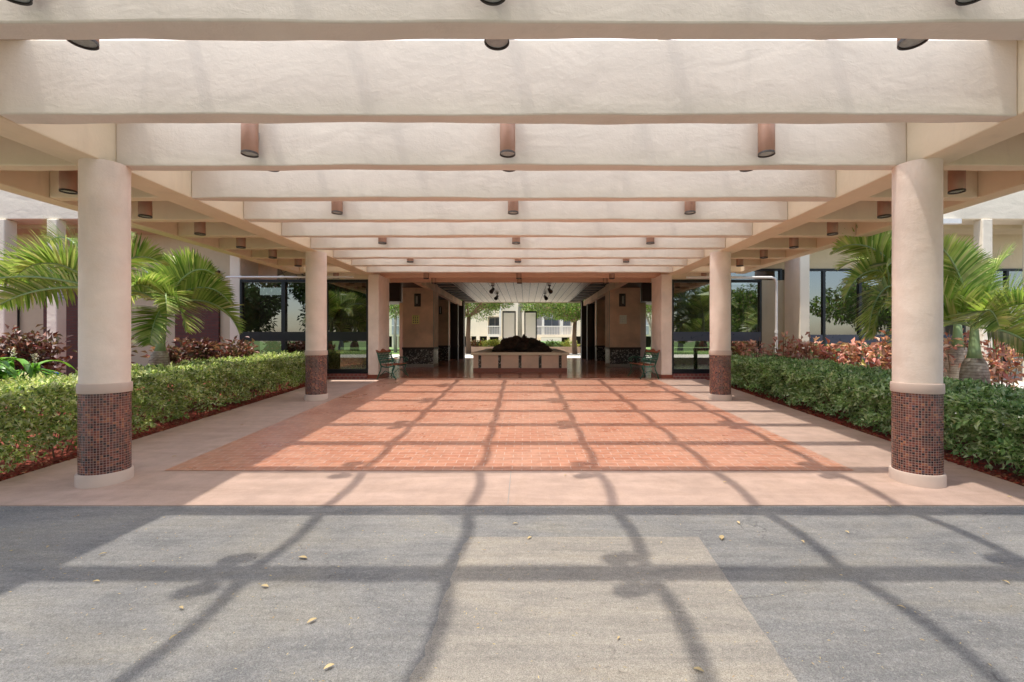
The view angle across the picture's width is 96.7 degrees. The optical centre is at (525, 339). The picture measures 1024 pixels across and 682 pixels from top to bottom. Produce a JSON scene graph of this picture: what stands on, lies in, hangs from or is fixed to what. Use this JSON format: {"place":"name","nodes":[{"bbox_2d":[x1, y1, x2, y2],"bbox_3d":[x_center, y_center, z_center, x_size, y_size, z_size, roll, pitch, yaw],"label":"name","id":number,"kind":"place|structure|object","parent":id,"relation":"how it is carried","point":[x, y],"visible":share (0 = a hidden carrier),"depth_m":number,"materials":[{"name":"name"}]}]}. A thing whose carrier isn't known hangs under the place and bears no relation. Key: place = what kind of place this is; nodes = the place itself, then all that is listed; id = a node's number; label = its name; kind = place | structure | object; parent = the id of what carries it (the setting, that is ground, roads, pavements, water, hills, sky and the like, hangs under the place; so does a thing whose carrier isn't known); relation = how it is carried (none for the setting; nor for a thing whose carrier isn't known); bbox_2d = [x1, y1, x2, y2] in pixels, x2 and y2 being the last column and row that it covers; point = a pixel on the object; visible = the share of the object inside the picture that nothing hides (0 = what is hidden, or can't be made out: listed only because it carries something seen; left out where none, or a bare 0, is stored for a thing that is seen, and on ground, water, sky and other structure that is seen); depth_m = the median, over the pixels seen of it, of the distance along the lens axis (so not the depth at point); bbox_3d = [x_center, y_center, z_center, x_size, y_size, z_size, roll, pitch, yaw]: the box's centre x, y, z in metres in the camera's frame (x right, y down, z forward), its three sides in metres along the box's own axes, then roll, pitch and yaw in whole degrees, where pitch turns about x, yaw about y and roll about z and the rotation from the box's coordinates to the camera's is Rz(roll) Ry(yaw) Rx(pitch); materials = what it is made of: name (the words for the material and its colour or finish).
{"place":"outdoors","nodes":[
{"label":"outdoors","id":0,"kind":"place"},
{"bbox_2d":[0,379,328,480],"bbox_3d":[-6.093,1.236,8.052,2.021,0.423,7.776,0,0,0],"label":"mulch","id":1,"kind":"object","parent":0,"point":[74,455],"visible":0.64,"depth_m":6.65,"materials":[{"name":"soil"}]},
{"bbox_2d":[0,368,42,411],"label":"ginger plant","id":2,"kind":"object","parent":1,"relation":"on","point":[6,374],"visible":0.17,"depth_m":6.69,"materials":[{"name":"green plant"}]},
{"bbox_2d":[0,347,74,420],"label":"ginger plant","id":3,"kind":"object","parent":1,"relation":"on","point":[29,368],"visible":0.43,"depth_m":7.09,"materials":[{"name":"green plant"}]},
{"bbox_2d":[0,324,77,376],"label":"croton shrub","id":4,"kind":"object","parent":1,"relation":"on","point":[24,349],"visible":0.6,"depth_m":8.92,"materials":[{"name":"red plant"}]},
{"bbox_2d":[0,218,170,312],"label":"bottle palm","id":5,"kind":"object","parent":1,"relation":"on","point":[31,275],"visible":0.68,"depth_m":6.76,"materials":[{"name":"plant"}]},
{"bbox_2d":[77,337,137,367],"bbox_3d":[-8.313,0.494,9.176,0.841,1.419,0.870,0,0,-16],"label":"croton shrub","id":6,"kind":"object","parent":1,"relation":"on","point":[135,351],"depth_m":9.42,"materials":[{"name":"red plant"}]},
{"bbox_2d":[0,350,304,472],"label":"hedge","id":7,"kind":"object","parent":1,"relation":"on","point":[181,377],"visible":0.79,"depth_m":6.51,"materials":[{"name":"green plant"}]},
{"bbox_2d":[141,336,222,389],"bbox_3d":[-7.379,0.548,9.834,1.381,1.252,1.055,0,0,0],"label":"croton shrub","id":8,"kind":"object","parent":1,"relation":"on","point":[200,349],"visible":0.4,"depth_m":9.80,"materials":[{"name":"red plant"}]},
{"bbox_2d":[131,245,245,406],"bbox_3d":[-6.516,-0.219,8.342,2.526,2.970,1.660,0,0,0],"label":"bottle palm","id":9,"kind":"object","parent":1,"relation":"on","point":[188,279],"visible":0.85,"depth_m":8.26,"materials":[{"name":"plant"}]},
{"bbox_2d":[211,336,259,389],"bbox_3d":[-6.505,0.528,10.183,1.139,1.261,1.131,0,0,0],"label":"croton shrub","id":10,"kind":"object","parent":1,"relation":"on","point":[242,349],"visible":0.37,"depth_m":10.00,"materials":[{"name":"red plant"}]},
{"bbox_2d":[230,358,656,378],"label":"breezeway floor","id":11,"kind":"structure","parent":0,"point":[576,368],"depth_m":14.24,"materials":[{"name":"tile"}]},
{"bbox_2d":[0,190,304,376],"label":"building wing","id":12,"kind":"structure","parent":11,"relation":"on","point":[20,215],"depth_m":12.52,"materials":[{"name":"paint"}]},
{"bbox_2d":[57,290,64,300],"bbox_3d":[-11.627,-1.140,11.425,0.019,0.320,0.230,0,0,0],"label":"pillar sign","id":13,"kind":"object","parent":12,"relation":"attached to","point":[63,298],"visible":0.27,"depth_m":11.40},
{"bbox_2d":[240,273,367,379],"bbox_3d":[-5.861,-0.608,12.820,3.398,3.371,1.760,0,0,0],"label":"glass front","id":14,"kind":"object","parent":11,"relation":"on","point":[273,313],"visible":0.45,"depth_m":12.11,"materials":[{"name":"clear glass"}]},
{"bbox_2d":[376,349,408,379],"bbox_3d":[-3.577,0.648,12.281,0.572,0.798,1.015,0,0,4],"label":"park bench","id":15,"kind":"object","parent":11,"relation":"on","point":[391,359],"visible":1,"depth_m":12.13,"materials":[{"name":"green metal"}]},
{"bbox_2d":[471,348,568,371],"bbox_3d":[-0.165,0.726,17.750,3.130,0.620,6.640,0,0,0],"label":"planter","id":16,"kind":"object","parent":11,"relation":"on","point":[489,360],"visible":0.91,"depth_m":14.50,"materials":[{"name":"paint"}]},
{"bbox_2d":[502,311,515,338],"bbox_3d":[-0.708,-0.297,19.800,0.580,1.866,0.080,0,0,0],"label":"door","id":17,"kind":"structure","parent":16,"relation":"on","point":[508,323],"depth_m":19.79,"materials":[{"name":"wood"}]},
{"bbox_2d":[492,334,552,351],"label":"lava rocks","id":18,"kind":"object","parent":16,"relation":"in","point":[516,343],"visible":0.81,"depth_m":17.01,"materials":[{"name":"stone"}]},
{"bbox_2d":[524,311,536,338],"bbox_3d":[0.226,-0.297,19.800,0.546,1.866,0.080,0,0,0],"label":"door","id":19,"kind":"structure","parent":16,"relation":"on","point":[530,323],"depth_m":19.79,"materials":[{"name":"wood"}]},
{"bbox_2d":[368,274,672,378],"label":"entrance building","id":20,"kind":"structure","parent":11,"relation":"on","point":[433,337],"depth_m":16.90,"materials":[{"name":"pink paint"}]},
{"bbox_2d":[225,276,353,277],"bbox_3d":[-6.090,-1.610,11.750,3.300,0.068,0.068,0,0,0],"label":"rain pipe","id":21,"kind":"object","parent":20,"relation":"attached to","point":[284,277],"visible":0.7,"depth_m":11.73,"materials":[{"name":"metal"}]},
{"bbox_2d":[412,315,418,323],"bbox_3d":[-4.070,-0.740,16.887,0.260,0.320,0.019,0,0,0],"label":"notice","id":22,"kind":"object","parent":20,"relation":"attached to","point":[415,319],"visible":1,"depth_m":16.88,"materials":[{"name":"yellow paper"}]},
{"bbox_2d":[414,294,420,306],"bbox_3d":[-4.000,-1.460,16.831,0.240,0.480,0.153,0,0,0],"label":"wall lamp","id":23,"kind":"object","parent":20,"relation":"attached to","point":[417,300],"visible":1,"depth_m":16.84,"materials":[{"name":"metal"}]},
{"bbox_2d":[423,273,428,278],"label":"downlight","id":24,"kind":"object","parent":20,"relation":"attached to","point":[425,275],"visible":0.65,"depth_m":12.07,"materials":[{"name":"orange metal"}]},
{"bbox_2d":[431,278,436,283],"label":"downlight","id":25,"kind":"object","parent":20,"relation":"attached to","point":[433,280],"visible":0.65,"depth_m":13.09,"materials":[{"name":"orange metal"}]},
{"bbox_2d":[516,273,521,278],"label":"downlight","id":26,"kind":"object","parent":20,"relation":"attached to","point":[518,275],"visible":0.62,"depth_m":12.07,"materials":[{"name":"orange metal"}]},
{"bbox_2d":[603,278,607,283],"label":"downlight","id":27,"kind":"object","parent":20,"relation":"attached to","point":[605,280],"visible":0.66,"depth_m":13.08,"materials":[{"name":"orange metal"}]},
{"bbox_2d":[609,273,614,278],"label":"downlight","id":28,"kind":"object","parent":20,"relation":"attached to","point":[611,275],"visible":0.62,"depth_m":12.08,"materials":[{"name":"orange metal"}]},
{"bbox_2d":[619,294,625,306],"bbox_3d":[3.600,-1.460,16.831,0.240,0.480,0.153,0,0,0],"label":"wall lamp","id":29,"kind":"object","parent":20,"relation":"attached to","point":[622,300],"visible":1,"depth_m":16.82,"materials":[{"name":"metal"}]},
{"bbox_2d":[620,315,626,323],"bbox_3d":[3.630,-0.740,16.887,0.260,0.320,0.019,0,0,0],"label":"notice","id":30,"kind":"object","parent":20,"relation":"attached to","point":[623,319],"visible":1,"depth_m":16.88,"materials":[{"name":"white paper"}]},
{"bbox_2d":[627,349,659,378],"bbox_3d":[3.217,0.648,12.402,0.571,0.798,1.015,0,0,-6],"label":"park bench","id":31,"kind":"object","parent":11,"relation":"on","point":[644,359],"visible":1,"depth_m":12.28,"materials":[{"name":"green metal"}]},
{"bbox_2d":[672,273,761,378],"bbox_3d":[5.071,-0.608,12.820,2.378,3.371,1.760,0,0,0],"label":"glass front","id":32,"kind":"object","parent":11,"relation":"on","point":[690,326],"visible":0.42,"depth_m":12.11,"materials":[{"name":"clear glass"}]},
{"bbox_2d":[731,190,1023,380],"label":"building wing","id":33,"kind":"structure","parent":11,"relation":"on","point":[809,296],"depth_m":12.60,"materials":[{"name":"paint"}]},
{"bbox_2d":[686,276,777,352],"bbox_3d":[5.340,-0.301,11.750,2.361,2.662,0.082,0,0,0],"label":"rain pipe","id":34,"kind":"object","parent":33,"relation":"attached to","point":[753,277],"visible":0.69,"depth_m":11.73,"materials":[{"name":"metal"}]},
{"bbox_2d":[755,269,1022,366],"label":"window frame","id":35,"kind":"structure","parent":33,"relation":"in","point":[780,270],"depth_m":12.60,"materials":[{"name":"black metal"}]},
{"bbox_2d":[166,378,851,469],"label":"brick paving","id":36,"kind":"structure","parent":0,"point":[538,424],"depth_m":6.28,"materials":[{"name":"brick"}]},
{"bbox_2d":[0,506,1023,681],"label":"asphalt driveway","id":37,"kind":"structure","parent":0,"point":[53,603],"depth_m":2.65,"materials":[{"name":"asphalt"}]},
{"bbox_2d":[0,508,1023,681],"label":"litter","id":38,"kind":"object","parent":37,"relation":"on","point":[512,588],"visible":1,"depth_m":2.51,"materials":[{"name":"yellow plant"}]},
{"bbox_2d":[409,537,797,681],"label":"pavement patch","id":39,"kind":"object","parent":37,"relation":"on","point":[599,614],"visible":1,"depth_m":2.31,"materials":[{"name":"concrete"}]},
{"bbox_2d":[0,378,1023,505],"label":"concrete walk","id":40,"kind":"structure","parent":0,"point":[866,480],"depth_m":4.41,"materials":[{"name":"concrete"}]},
{"bbox_2d":[0,0,1023,488],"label":"entrance canopy","id":41,"kind":"object","parent":40,"relation":"on","point":[636,122],"visible":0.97,"depth_m":4.30,"materials":[{"name":"paint"}]},
{"bbox_2d":[7,0,32,5],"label":"downlight","id":42,"kind":"object","parent":41,"relation":"attached to","point":[25,2],"visible":1,"depth_m":2.40,"materials":[{"name":"black metal"}]},
{"bbox_2d":[59,170,77,194],"bbox_3d":[-5.020,-1.942,5.000,0.150,0.655,0.150,0,0,0],"label":"downlight","id":43,"kind":"object","parent":41,"relation":"attached to","point":[68,182],"visible":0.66,"depth_m":4.96,"materials":[{"name":"orange metal"}]},
{"bbox_2d":[67,40,98,50],"bbox_3d":[-2.640,-1.968,2.694,0.150,0.400,0.185,0,0,0],"label":"downlight","id":44,"kind":"object","parent":41,"relation":"attached to","point":[92,45],"visible":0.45,"depth_m":2.74,"materials":[{"name":"orange metal"}]},
{"bbox_2d":[138,201,152,218],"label":"downlight","id":45,"kind":"object","parent":41,"relation":"attached to","point":[144,209],"visible":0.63,"depth_m":5.96,"materials":[{"name":"orange metal"}]},
{"bbox_2d":[194,222,205,235],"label":"downlight","id":46,"kind":"object","parent":41,"relation":"attached to","point":[199,228],"visible":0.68,"depth_m":6.97,"materials":[{"name":"orange metal"}]},
{"bbox_2d":[236,238,245,248],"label":"downlight","id":47,"kind":"object","parent":41,"relation":"attached to","point":[240,243],"visible":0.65,"depth_m":7.97,"materials":[{"name":"orange metal"}]},
{"bbox_2d":[241,123,259,157],"bbox_3d":[-2.640,-1.968,4.379,0.150,0.400,0.187,0,0,0],"label":"downlight","id":48,"kind":"object","parent":41,"relation":"attached to","point":[250,136],"visible":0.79,"depth_m":4.30,"materials":[{"name":"orange metal"}]},
{"bbox_2d":[268,249,276,258],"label":"downlight","id":49,"kind":"object","parent":41,"relation":"attached to","point":[272,253],"visible":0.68,"depth_m":9.00,"materials":[{"name":"orange metal"}]},
{"bbox_2d":[294,259,301,266],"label":"downlight","id":50,"kind":"object","parent":41,"relation":"attached to","point":[297,262],"visible":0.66,"depth_m":10.01,"materials":[{"name":"orange metal"}]},
{"bbox_2d":[331,201,342,214],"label":"downlight","id":51,"kind":"object","parent":41,"relation":"attached to","point":[336,207],"visible":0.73,"depth_m":6.33,"materials":[{"name":"orange metal"}]},
{"bbox_2d":[378,237,386,243],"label":"downlight","id":52,"kind":"object","parent":41,"relation":"attached to","point":[382,240],"visible":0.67,"depth_m":8.36,"materials":[{"name":"orange metal"}]},
{"bbox_2d":[480,0,504,5],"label":"downlight","id":53,"kind":"object","parent":41,"relation":"attached to","point":[492,2],"visible":1,"depth_m":2.40,"materials":[{"name":"black metal"}]},
{"bbox_2d":[484,39,508,50],"bbox_3d":[-0.170,-1.968,2.694,0.150,0.400,0.185,0,0,0],"label":"downlight","id":54,"kind":"object","parent":41,"relation":"attached to","point":[497,44],"visible":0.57,"depth_m":2.74,"materials":[{"name":"orange metal"}]},
{"bbox_2d":[500,123,514,157],"bbox_3d":[-0.170,-1.968,4.379,0.150,0.400,0.187,0,0,0],"label":"downlight","id":55,"kind":"object","parent":41,"relation":"attached to","point":[507,140],"visible":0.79,"depth_m":4.30,"materials":[{"name":"orange metal"}]},
{"bbox_2d":[508,201,518,214],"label":"downlight","id":56,"kind":"object","parent":41,"relation":"attached to","point":[512,207],"visible":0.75,"depth_m":6.33,"materials":[{"name":"orange metal"}]},
{"bbox_2d":[512,237,519,243],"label":"downlight","id":57,"kind":"object","parent":41,"relation":"attached to","point":[515,240],"visible":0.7,"depth_m":8.35,"materials":[{"name":"orange metal"}]},
{"bbox_2d":[646,237,654,243],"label":"downlight","id":58,"kind":"object","parent":41,"relation":"attached to","point":[650,240],"visible":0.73,"depth_m":8.35,"materials":[{"name":"orange metal"}]},
{"bbox_2d":[684,201,695,214],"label":"downlight","id":59,"kind":"object","parent":41,"relation":"attached to","point":[690,207],"visible":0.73,"depth_m":6.32,"materials":[{"name":"orange metal"}]},
{"bbox_2d":[736,259,743,266],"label":"downlight","id":60,"kind":"object","parent":41,"relation":"attached to","point":[739,262],"visible":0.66,"depth_m":10.01,"materials":[{"name":"orange metal"}]},
{"bbox_2d":[760,249,767,258],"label":"downlight","id":61,"kind":"object","parent":41,"relation":"attached to","point":[764,254],"visible":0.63,"depth_m":8.98,"materials":[{"name":"orange metal"}]},
{"bbox_2d":[758,123,774,157],"bbox_3d":[2.310,-1.968,4.379,0.150,0.400,0.187,0,0,0],"label":"downlight","id":62,"kind":"object","parent":41,"relation":"attached to","point":[766,140],"visible":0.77,"depth_m":4.30,"materials":[{"name":"orange metal"}]},
{"bbox_2d":[789,237,798,248],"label":"downlight","id":63,"kind":"object","parent":41,"relation":"attached to","point":[793,243],"visible":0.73,"depth_m":7.98,"materials":[{"name":"orange metal"}]},
{"bbox_2d":[827,222,837,235],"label":"downlight","id":64,"kind":"object","parent":41,"relation":"attached to","point":[832,228],"visible":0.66,"depth_m":6.97,"materials":[{"name":"orange metal"}]},
{"bbox_2d":[877,201,890,218],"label":"downlight","id":65,"kind":"object","parent":41,"relation":"attached to","point":[883,209],"visible":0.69,"depth_m":5.96,"materials":[{"name":"orange metal"}]},
{"bbox_2d":[897,38,928,50],"bbox_3d":[2.310,-1.968,2.694,0.150,0.400,0.185,0,0,0],"label":"downlight","id":66,"kind":"object","parent":41,"relation":"attached to","point":[905,44],"visible":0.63,"depth_m":2.73,"materials":[{"name":"orange metal"}]},
{"bbox_2d":[948,170,965,194],"bbox_3d":[4.740,-1.942,5.000,0.150,0.655,0.150,0,0,0],"label":"downlight","id":67,"kind":"object","parent":41,"relation":"attached to","point":[956,181],"visible":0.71,"depth_m":4.95,"materials":[{"name":"orange metal"}]},
{"bbox_2d":[955,0,980,5],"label":"downlight","id":68,"kind":"object","parent":41,"relation":"attached to","point":[962,2],"visible":1,"depth_m":2.40,"materials":[{"name":"black metal"}]},
{"bbox_2d":[389,345,650,350],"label":"back lawn","id":69,"kind":"structure","parent":0,"point":[392,349],"depth_m":52.52,"materials":[{"name":"plant"}]},
{"bbox_2d":[389,305,398,351],"bbox_3d":[-10.300,-1.992,35.872,5.108,6.295,4.342,0,0,0],"label":"tree","id":70,"kind":"object","parent":69,"relation":"on","point":[393,309],"visible":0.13,"depth_m":35.88,"materials":[{"name":"green plant"}]},
{"bbox_2d":[471,339,484,346],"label":"garden shrub","id":71,"kind":"object","parent":69,"relation":"on","point":[476,343],"visible":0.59,"depth_m":35.86,"materials":[{"name":"green plant"}]},
{"bbox_2d":[461,300,513,353],"bbox_3d":[-4.150,-1.795,33.196,7.449,5.904,7.304,0,0,0],"label":"tree","id":72,"kind":"object","parent":69,"relation":"on","point":[484,307],"visible":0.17,"depth_m":32.92,"materials":[{"name":"green plant"}]},
{"bbox_2d":[479,339,495,346],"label":"garden shrub","id":73,"kind":"object","parent":69,"relation":"on","point":[485,344],"visible":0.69,"depth_m":35.80,"materials":[{"name":"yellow plant"}]},
{"bbox_2d":[487,338,501,346],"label":"garden shrub","id":74,"kind":"object","parent":69,"relation":"on","point":[496,342],"visible":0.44,"depth_m":35.76,"materials":[{"name":"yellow plant"}]},
{"bbox_2d":[389,303,651,347],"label":"apartment building","id":75,"kind":"structure","parent":69,"relation":"on","point":[491,328],"depth_m":41.00,"materials":[{"name":"beige paint"}]},
{"bbox_2d":[392,317,398,334],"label":"window","id":76,"kind":"structure","parent":75,"relation":"in","point":[397,332],"depth_m":40.95,"materials":[{"name":"glass"}]},
{"bbox_2d":[490,318,494,325],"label":"window","id":77,"kind":"structure","parent":75,"relation":"in","point":[492,320],"depth_m":42.15,"materials":[{"name":"glass"}]},
{"bbox_2d":[495,318,498,325],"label":"window","id":78,"kind":"structure","parent":75,"relation":"in","point":[496,319],"depth_m":42.15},
{"bbox_2d":[544,318,551,325],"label":"window","id":79,"kind":"structure","parent":75,"relation":"in","point":[547,322],"depth_m":42.55,"materials":[{"name":"glass"}]},
{"bbox_2d":[552,318,558,325],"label":"window","id":80,"kind":"structure","parent":75,"relation":"in","point":[555,322],"depth_m":42.55,"materials":[{"name":"glass"}]},
{"bbox_2d":[563,319,569,325],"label":"window","id":81,"kind":"structure","parent":75,"relation":"in","point":[565,323],"depth_m":42.55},
{"bbox_2d":[646,316,648,334],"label":"window","id":82,"kind":"structure","parent":75,"relation":"in","point":[647,327],"depth_m":40.95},
{"bbox_2d":[465,347,580,352],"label":"garden wall","id":83,"kind":"structure","parent":69,"relation":"on","point":[565,349],"depth_m":34.40,"materials":[{"name":"pink paint"}]},
{"bbox_2d":[518,303,531,336],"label":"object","id":84,"kind":"object","parent":69,"relation":"on","point":[519,321],"depth_m":34.86,"materials":[{"name":"paint"}]},
{"bbox_2d":[518,300,583,353],"bbox_3d":[2.866,-1.786,32.052,6.817,5.888,7.802,0,0,0],"label":"tree","id":85,"kind":"object","parent":69,"relation":"on","point":[570,312],"visible":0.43,"depth_m":30.96,"materials":[{"name":"green plant"}]},
{"bbox_2d":[546,339,564,346],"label":"garden shrub","id":86,"kind":"object","parent":69,"relation":"on","point":[551,344],"visible":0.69,"depth_m":35.84,"materials":[{"name":"green plant"}]},
{"bbox_2d":[560,339,580,346],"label":"garden shrub","id":87,"kind":"object","parent":69,"relation":"on","point":[567,344],"visible":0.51,"depth_m":35.83,"materials":[{"name":"yellow plant"}]},
{"bbox_2d":[646,305,651,349],"bbox_3d":[9.666,-2.060,34.109,6.025,6.445,5.549,0,0,-25],"label":"tree","id":88,"kind":"object","parent":69,"relation":"on","point":[649,310],"visible":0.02,"depth_m":33.78,"materials":[{"name":"green plant"}]},
{"bbox_2d":[390,355,651,357],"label":"back path","id":89,"kind":"structure","parent":0,"point":[568,356],"depth_m":27.81,"materials":[{"name":"concrete"}]},
{"bbox_2d":[392,353,650,354],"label":"back road","id":90,"kind":"structure","parent":0,"point":[470,354],"depth_m":31.35,"materials":[{"name":"asphalt"}]},
{"bbox_2d":[541,338,561,340],"label":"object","id":91,"kind":"structure","parent":0,"point":[542,339],"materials":[{"name":"white"}]},
{"bbox_2d":[706,379,1023,485],"bbox_3d":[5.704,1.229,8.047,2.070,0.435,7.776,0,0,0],"label":"mulch","id":92,"kind":"object","parent":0,"point":[884,436],"visible":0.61,"depth_m":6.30,"materials":[{"name":"soil"}]},
{"bbox_2d":[732,337,778,357],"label":"copperleaf shrub","id":93,"kind":"object","parent":92,"relation":"on","point":[759,350],"visible":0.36,"depth_m":10.77,"materials":[{"name":"red plant"}]},
{"bbox_2d":[765,331,804,358],"bbox_3d":[5.942,0.481,10.319,0.796,1.346,0.976,0,0,0],"label":"copperleaf shrub","id":94,"kind":"object","parent":92,"relation":"on","point":[789,352],"visible":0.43,"depth_m":10.19,"materials":[{"name":"brown plant"}]},
{"bbox_2d":[786,332,840,361],"bbox_3d":[6.229,0.500,10.010,1.116,1.346,0.829,0,0,0],"label":"copperleaf shrub","id":95,"kind":"object","parent":92,"relation":"on","point":[807,347],"visible":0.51,"depth_m":9.88,"materials":[{"name":"red plant"}]},
{"bbox_2d":[811,337,864,366],"bbox_3d":[6.723,0.568,9.626,1.161,1.240,0.922,0,0,0],"label":"copperleaf shrub","id":96,"kind":"object","parent":92,"relation":"on","point":[851,355],"visible":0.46,"depth_m":9.61,"materials":[{"name":"pink plant"}]},
{"bbox_2d":[830,225,891,339],"bbox_3d":[6.185,-0.480,7.918,2.666,3.571,1.592,0,0,-26],"label":"bottle palm","id":97,"kind":"object","parent":92,"relation":"on","point":[873,253],"visible":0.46,"depth_m":7.46,"materials":[{"name":"plant"}]},
{"bbox_2d":[731,352,1023,474],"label":"hedge","id":98,"kind":"object","parent":92,"relation":"on","point":[970,403],"visible":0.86,"depth_m":6.33,"materials":[{"name":"green plant"}]},
{"bbox_2d":[852,377,1023,424],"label":"gravel strip","id":99,"kind":"object","parent":92,"relation":"on","point":[1021,383],"depth_m":11.09,"materials":[{"name":"gravel"}]},
{"bbox_2d":[849,329,891,369],"bbox_3d":[7.296,0.486,9.409,1.015,1.419,0.903,0,0,0],"label":"copperleaf shrub","id":100,"kind":"object","parent":99,"relation":"on","point":[883,361],"visible":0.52,"depth_m":9.27,"materials":[{"name":"pink plant"}]},
{"bbox_2d":[943,328,982,376],"bbox_3d":[8.370,0.500,8.876,0.897,1.438,1.048,0,0,41],"label":"copperleaf shrub","id":101,"kind":"object","parent":99,"relation":"on","point":[947,345],"visible":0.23,"depth_m":8.72,"materials":[{"name":"red plant"}]},
{"bbox_2d":[981,334,1023,388],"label":"copperleaf shrub","id":102,"kind":"object","parent":99,"relation":"on","point":[1000,371],"visible":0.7,"depth_m":8.53,"materials":[{"name":"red plant"}]},
{"bbox_2d":[883,233,1023,421],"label":"bottle palm","id":103,"kind":"object","parent":92,"relation":"on","point":[971,288],"visible":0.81,"depth_m":6.58,"materials":[{"name":"plant"}]},
{"bbox_2d":[943,304,1023,379],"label":"bottle palm","id":104,"kind":"object","parent":92,"relation":"on","point":[959,353],"visible":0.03,"depth_m":8.73,"materials":[{"name":"plant"}]}
]}

